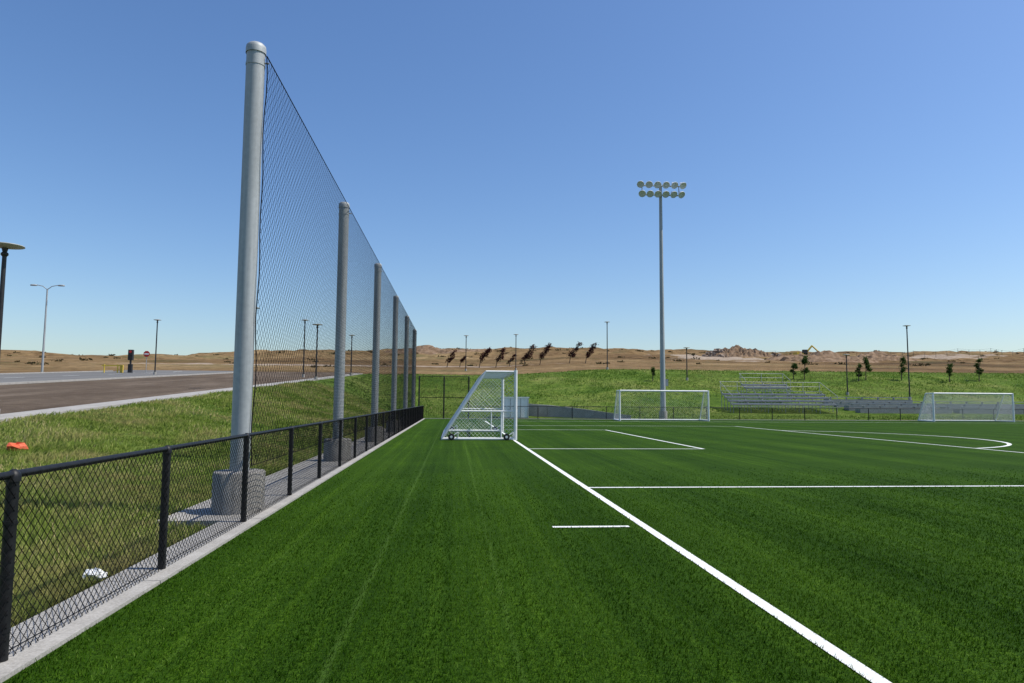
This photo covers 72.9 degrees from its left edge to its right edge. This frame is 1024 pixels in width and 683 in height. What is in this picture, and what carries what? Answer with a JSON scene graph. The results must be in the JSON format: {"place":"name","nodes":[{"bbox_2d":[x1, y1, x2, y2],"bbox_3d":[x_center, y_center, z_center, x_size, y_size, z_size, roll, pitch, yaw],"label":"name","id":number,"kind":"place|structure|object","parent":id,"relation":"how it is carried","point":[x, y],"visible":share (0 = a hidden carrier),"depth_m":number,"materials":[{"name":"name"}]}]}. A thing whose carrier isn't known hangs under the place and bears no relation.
{"place":"outdoors","nodes":[
{"label":"outdoors","id":0,"kind":"place"},
{"bbox_2d":[0,370,232,382],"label":"sidewalk","id":1,"kind":"structure","parent":0,"point":[46,376],"depth_m":73.13,"materials":[{"name":"grey concrete"}]},
{"bbox_2d":[102,364,123,372],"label":"parking barrier","id":2,"kind":"object","parent":1,"relation":"on","point":[121,367],"visible":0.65,"depth_m":86.22,"materials":[{"name":"yellow metal"}]},
{"bbox_2d":[127,350,133,372],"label":"traffic signal","id":3,"kind":"object","parent":1,"relation":"on","point":[130,358],"visible":0.89,"depth_m":86.30,"materials":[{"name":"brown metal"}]},
{"bbox_2d":[153,319,159,374],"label":"street lamp","id":4,"kind":"object","parent":1,"relation":"on","point":[154,372],"visible":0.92,"depth_m":79.08,"materials":[{"name":"metal"}]},
{"bbox_2d":[0,373,361,421],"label":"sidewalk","id":5,"kind":"structure","parent":0,"point":[76,408],"depth_m":27.18,"materials":[{"name":"concrete"}]},
{"bbox_2d":[0,242,24,353],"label":"street lamp","id":6,"kind":"object","parent":5,"relation":"on","point":[5,247],"visible":1,"depth_m":20.60,"materials":[{"name":"metal"}]},
{"bbox_2d":[312,324,321,379],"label":"street lamp","id":7,"kind":"object","parent":5,"relation":"on","point":[315,377],"visible":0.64,"depth_m":65.37,"materials":[{"name":"metal"}]},
{"bbox_2d":[350,335,353,375],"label":"street lamp","id":8,"kind":"object","parent":5,"relation":"on","point":[351,355],"visible":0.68,"depth_m":86.72,"materials":[{"name":"metal"}]},
{"bbox_2d":[0,380,390,627],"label":"wild grass","id":9,"kind":"structure","parent":0,"point":[61,429],"depth_m":13.62,"materials":[{"name":"green plant"}]},
{"bbox_2d":[155,431,384,526],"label":"concrete path","id":10,"kind":"structure","parent":0,"point":[268,491],"depth_m":10.05,"materials":[{"name":"grey concrete"}]},
{"bbox_2d":[0,347,1023,572],"bbox_3d":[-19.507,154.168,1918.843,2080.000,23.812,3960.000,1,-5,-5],"label":"ground","id":11,"kind":"structure","parent":0,"point":[14,398],"depth_m":90.24,"materials":[{"name":"green plant"}]},
{"bbox_2d":[6,442,27,450],"bbox_3d":[-10.741,2.302,15.044,0.408,0.244,0.373,5,-7,-43],"label":"orange plastic netting","id":12,"kind":"object","parent":11,"relation":"on","point":[17,445],"visible":0.64,"depth_m":14.95,"materials":[{"name":"orange plastic"}]},
{"bbox_2d":[30,284,64,371],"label":"double arm street lamp","id":13,"kind":"object","parent":11,"relation":"on","point":[43,351],"visible":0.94,"depth_m":81.14,"materials":[{"name":"metal"}]},
{"bbox_2d":[0,370,112,373],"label":"road kerb","id":14,"kind":"structure","parent":11,"relation":"on","point":[53,372],"depth_m":81.28,"materials":[{"name":"concrete"}]},
{"bbox_2d":[82,567,107,581],"bbox_3d":[-3.453,1.933,5.742,0.198,0.124,0.154,1,-5,-5],"label":"plastic bag","id":15,"kind":"object","parent":11,"relation":"on","point":[94,572],"visible":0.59,"depth_m":5.70,"materials":[{"name":"white plastic"}]},
{"bbox_2d":[0,372,232,384],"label":"road kerb","id":16,"kind":"structure","parent":11,"relation":"on","point":[26,382],"depth_m":58.35,"materials":[{"name":"concrete"}]},
{"bbox_2d":[144,351,149,366],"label":"stop sign","id":17,"kind":"object","parent":11,"relation":"on","point":[146,354],"visible":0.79,"depth_m":86.62,"materials":[{"name":"metal"}]},
{"bbox_2d":[0,418,424,682],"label":"concrete kerb","id":18,"kind":"structure","parent":11,"relation":"on","point":[19,660],"depth_m":5.34,"materials":[{"name":"grey concrete"}]},
{"bbox_2d":[0,406,423,662],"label":"chain link fence","id":19,"kind":"object","parent":18,"relation":"on","point":[12,478],"visible":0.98,"depth_m":6.02,"materials":[{"name":"black metal"}]},
{"bbox_2d":[211,41,269,514],"bbox_3d":[-3.616,-0.913,9.464,0.660,6.590,0.660,1,-5,-5],"label":"netting pole","id":20,"kind":"object","parent":11,"relation":"on","point":[247,254],"visible":0.84,"depth_m":9.37,"materials":[{"name":"metal"}]},
{"bbox_2d":[251,56,416,465],"bbox_3d":[-5.084,0.485,28.964,0.039,5.694,39.298,1,-5,-5],"label":"sports netting","id":21,"kind":"object","parent":20,"relation":"attached to","point":[413,395],"visible":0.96,"depth_m":14.72,"materials":[{"name":"black fabric"}]},
{"bbox_2d":[302,319,308,376],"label":"street lamp","id":22,"kind":"object","parent":11,"relation":"on","point":[304,320],"visible":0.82,"depth_m":76.52,"materials":[{"name":"metal"}]},
{"bbox_2d":[323,202,351,461],"bbox_3d":[-4.267,-0.248,17.259,0.660,6.590,0.660,1,-5,-5],"label":"netting pole","id":23,"kind":"object","parent":11,"relation":"on","point":[338,354],"visible":0.57,"depth_m":17.17,"materials":[{"name":"metal"}]},
{"bbox_2d":[365,263,382,441],"bbox_3d":[-4.917,0.417,25.054,0.660,6.590,0.660,1,-5,-5],"label":"netting pole","id":24,"kind":"object","parent":11,"relation":"on","point":[374,385],"visible":0.46,"depth_m":24.98,"materials":[{"name":"metal"}]},
{"bbox_2d":[386,296,399,430],"bbox_3d":[-5.568,1.081,32.848,0.660,6.590,0.660,1,-5,-5],"label":"netting pole","id":25,"kind":"object","parent":11,"relation":"on","point":[393,349],"visible":0.39,"depth_m":32.78,"materials":[{"name":"metal"}]},
{"bbox_2d":[400,316,408,420],"bbox_3d":[-6.218,1.746,40.643,0.660,6.590,0.660,1,-5,-5],"label":"netting pole","id":26,"kind":"object","parent":11,"relation":"on","point":[405,363],"visible":0.27,"depth_m":40.58,"materials":[{"name":"metal"}]},
{"bbox_2d":[411,329,416,406],"bbox_3d":[-6.869,2.411,48.438,0.660,6.590,0.660,1,-5,-5],"label":"netting pole","id":27,"kind":"object","parent":11,"relation":"on","point":[413,368],"visible":0.29,"depth_m":48.40,"materials":[{"name":"metal"}]},
{"bbox_2d":[382,345,486,354],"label":"dirt mound","id":28,"kind":"object","parent":11,"relation":"on","point":[427,349],"visible":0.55,"depth_m":201.21,"materials":[{"name":"soil"}]},
{"bbox_2d":[418,376,469,417],"bbox_3d":[-5.643,4.661,57.442,4.232,3.602,0.128,1,-5,-5],"label":"tall chain link fence","id":29,"kind":"object","parent":11,"relation":"on","point":[444,393],"visible":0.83,"depth_m":57.42,"materials":[{"name":"black metal"}]},
{"bbox_2d":[445,350,456,365],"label":"purple leaf tree","id":30,"kind":"object","parent":11,"relation":"on","point":[451,358],"visible":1,"depth_m":125.61,"materials":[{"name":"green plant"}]},
{"bbox_2d":[479,347,491,367],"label":"purple leaf tree","id":31,"kind":"object","parent":11,"relation":"on","point":[485,354],"visible":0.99,"depth_m":124.95,"materials":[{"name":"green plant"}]},
{"bbox_2d":[494,348,505,365],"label":"purple leaf tree","id":32,"kind":"object","parent":11,"relation":"on","point":[500,357],"visible":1,"depth_m":125.49,"materials":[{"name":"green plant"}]},
{"bbox_2d":[507,354,514,365],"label":"purple leaf tree","id":33,"kind":"object","parent":11,"relation":"on","point":[512,358],"visible":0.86,"depth_m":127.55,"materials":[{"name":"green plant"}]},
{"bbox_2d":[7,346,1018,367],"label":"distant shrubs","id":34,"kind":"object","parent":11,"relation":"on","point":[525,364],"visible":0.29,"depth_m":145.87,"materials":[{"name":"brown plant"}]},
{"bbox_2d":[504,397,528,417],"bbox_3d":[0.240,5.869,61.355,2.420,1.920,1.720,1,-5,-5],"label":"storage box","id":35,"kind":"object","parent":11,"relation":"on","point":[522,401],"visible":0.48,"depth_m":60.57,"materials":[{"name":"white paint"}]},
{"bbox_2d":[521,344,535,363],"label":"purple leaf tree","id":36,"kind":"object","parent":11,"relation":"on","point":[528,354],"visible":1,"depth_m":126.93,"materials":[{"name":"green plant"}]},
{"bbox_2d":[539,343,551,364],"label":"purple leaf tree","id":37,"kind":"object","parent":11,"relation":"on","point":[542,355],"visible":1,"depth_m":126.00,"materials":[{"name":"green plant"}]},
{"bbox_2d":[568,342,583,362],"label":"purple leaf tree","id":38,"kind":"object","parent":11,"relation":"on","point":[571,354],"visible":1,"depth_m":127.61,"materials":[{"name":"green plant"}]},
{"bbox_2d":[529,404,630,418],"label":"retaining wall","id":39,"kind":"structure","parent":11,"relation":"on","point":[547,412],"depth_m":62.01,"materials":[{"name":"concrete"}]},
{"bbox_2d":[585,342,598,362],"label":"purple leaf tree","id":40,"kind":"object","parent":11,"relation":"on","point":[590,350],"visible":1,"depth_m":126.79,"materials":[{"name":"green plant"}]},
{"bbox_2d":[606,321,607,369],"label":"street lamp","id":41,"kind":"object","parent":11,"relation":"on","point":[607,345],"visible":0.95,"depth_m":101.77,"materials":[{"name":"metal"}]},
{"bbox_2d":[651,367,655,380],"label":"young tree","id":42,"kind":"object","parent":11,"relation":"on","point":[653,371],"visible":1,"depth_m":87.74,"materials":[{"name":"green plant"}]},
{"bbox_2d":[637,181,686,418],"bbox_3d":[13.388,-3.763,61.688,4.564,21.420,1.059,1,-5,-5],"label":"stadium light mast","id":43,"kind":"object","parent":11,"relation":"on","point":[659,195],"visible":0.98,"depth_m":61.99,"materials":[{"name":"metal"}]},
{"bbox_2d":[317,369,1023,420],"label":"bank grass","id":44,"kind":"structure","parent":11,"relation":"on","point":[763,381],"depth_m":85.25,"materials":[{"name":"green plant"}]},
{"bbox_2d":[425,418,917,420],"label":"concrete kerb","id":45,"kind":"structure","parent":11,"relation":"on","point":[707,419],"depth_m":59.75,"materials":[{"name":"grey concrete"}]},
{"bbox_2d":[469,406,1023,420],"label":"chain link fence","id":46,"kind":"object","parent":45,"relation":"on","point":[731,411],"visible":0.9,"depth_m":59.34,"materials":[{"name":"black metal"}]},
{"bbox_2d":[684,347,688,379],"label":"street lamp","id":47,"kind":"object","parent":11,"relation":"on","point":[686,364],"visible":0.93,"depth_m":89.16,"materials":[{"name":"metal"}]},
{"bbox_2d":[709,345,772,356],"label":"dirt mound","id":48,"kind":"object","parent":11,"relation":"on","point":[736,351],"visible":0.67,"depth_m":198.20,"materials":[{"name":"soil"}]},
{"bbox_2d":[702,348,784,356],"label":"rubble pile","id":49,"kind":"object","parent":11,"relation":"on","point":[713,352],"visible":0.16,"depth_m":201.35,"materials":[{"name":"beige stone"}]},
{"bbox_2d":[739,373,791,402],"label":"bleacher","id":50,"kind":"object","parent":11,"relation":"on","point":[762,384],"visible":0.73,"depth_m":76.26,"materials":[{"name":"metal"}]},
{"bbox_2d":[719,381,838,413],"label":"bleacher","id":51,"kind":"object","parent":11,"relation":"on","point":[755,395],"visible":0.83,"depth_m":69.86,"materials":[{"name":"metal"}]},
{"bbox_2d":[789,363,797,378],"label":"young tree","id":52,"kind":"object","parent":11,"relation":"on","point":[794,366],"visible":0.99,"depth_m":91.26,"materials":[{"name":"green plant"}]},
{"bbox_2d":[801,353,809,379],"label":"young tree","id":53,"kind":"object","parent":11,"relation":"on","point":[804,361],"visible":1,"depth_m":91.43,"materials":[{"name":"green plant"}]},
{"bbox_2d":[793,345,817,354],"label":"excavator","id":54,"kind":"object","parent":11,"relation":"on","point":[803,351],"visible":0.5,"depth_m":199.59,"materials":[{"name":"metal"}]},
{"bbox_2d":[766,350,877,362],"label":"dirt mound","id":55,"kind":"object","parent":11,"relation":"on","point":[824,356],"visible":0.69,"depth_m":153.74,"materials":[{"name":"soil"}]},
{"bbox_2d":[843,354,849,394],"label":"street lamp","id":56,"kind":"object","parent":11,"relation":"on","point":[847,392],"visible":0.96,"depth_m":81.45,"materials":[{"name":"metal"}]},
{"bbox_2d":[854,363,862,381],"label":"young tree","id":57,"kind":"object","parent":11,"relation":"on","point":[859,365],"visible":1,"depth_m":91.01,"materials":[{"name":"green plant"}]},
{"bbox_2d":[862,355,871,379],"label":"young tree","id":58,"kind":"object","parent":11,"relation":"on","point":[867,364],"visible":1,"depth_m":92.10,"materials":[{"name":"green plant"}]},
{"bbox_2d":[848,350,919,360],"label":"dirt mound","id":59,"kind":"object","parent":11,"relation":"on","point":[878,355],"visible":0.41,"depth_m":163.29,"materials":[{"name":"soil"}]},
{"bbox_2d":[823,397,951,413],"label":"terrace bench","id":60,"kind":"object","parent":11,"relation":"on","point":[845,403],"visible":0.84,"depth_m":71.75,"materials":[{"name":"metal"}]},
{"bbox_2d":[777,348,1023,356],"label":"ridge fence","id":61,"kind":"object","parent":11,"relation":"on","point":[940,351],"visible":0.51,"depth_m":230.61,"materials":[{"name":"brown wood"}]},
{"bbox_2d":[898,356,907,379],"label":"young tree","id":62,"kind":"object","parent":11,"relation":"on","point":[903,362],"visible":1,"depth_m":92.56,"materials":[{"name":"green plant"}]},
{"bbox_2d":[904,325,910,399],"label":"street lamp","id":63,"kind":"object","parent":11,"relation":"on","point":[908,359],"visible":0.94,"depth_m":79.07,"materials":[{"name":"metal"}]},
{"bbox_2d":[945,363,953,381],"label":"young tree","id":64,"kind":"object","parent":11,"relation":"on","point":[949,371],"visible":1,"depth_m":92.00,"materials":[{"name":"green plant"}]},
{"bbox_2d":[929,401,1023,413],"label":"terrace bench","id":65,"kind":"object","parent":11,"relation":"on","point":[1018,406],"visible":0.57,"depth_m":72.18,"materials":[{"name":"metal"}]},
{"bbox_2d":[973,357,983,380],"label":"young tree","id":66,"kind":"object","parent":11,"relation":"on","point":[979,370],"visible":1,"depth_m":93.56,"materials":[{"name":"green plant"}]},
{"bbox_2d":[0,0,1023,355],"label":"sky","id":67,"kind":"structure","parent":0,"point":[852,171],"materials":[{"name":"blue"}]},
{"bbox_2d":[2,419,1023,682],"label":"artificial turf field","id":68,"kind":"structure","parent":0,"point":[596,451],"depth_m":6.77,"materials":[{"name":"green plastic"}]},
{"bbox_2d":[441,370,516,439],"bbox_3d":[-1.549,2.736,30.152,2.917,2.687,7.530,1,-5,-5],"label":"soccer goal","id":69,"kind":"object","parent":68,"relation":"on","point":[490,375],"visible":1,"depth_m":26.66,"materials":[{"name":"white paint"}]},
{"bbox_2d":[613,390,709,420],"bbox_3d":[11.934,5.141,55.639,7.289,2.436,2.126,1,-5,-5],"label":"soccer goal","id":70,"kind":"object","parent":68,"relation":"on","point":[619,395],"visible":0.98,"depth_m":55.63,"materials":[{"name":"white paint"}]},
{"bbox_2d":[485,421,1023,682],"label":"field markings","id":71,"kind":"object","parent":68,"relation":"on","point":[846,658],"visible":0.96,"depth_m":5.87,"materials":[{"name":"white paint"}]},
{"bbox_2d":[918,393,1014,421],"bbox_3d":[38.658,5.615,59.137,7.239,2.436,2.126,1,-5,-5],"label":"soccer goal","id":72,"kind":"object","parent":68,"relation":"on","point":[934,416],"visible":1,"depth_m":59.38,"materials":[{"name":"white paint"}]}
]}

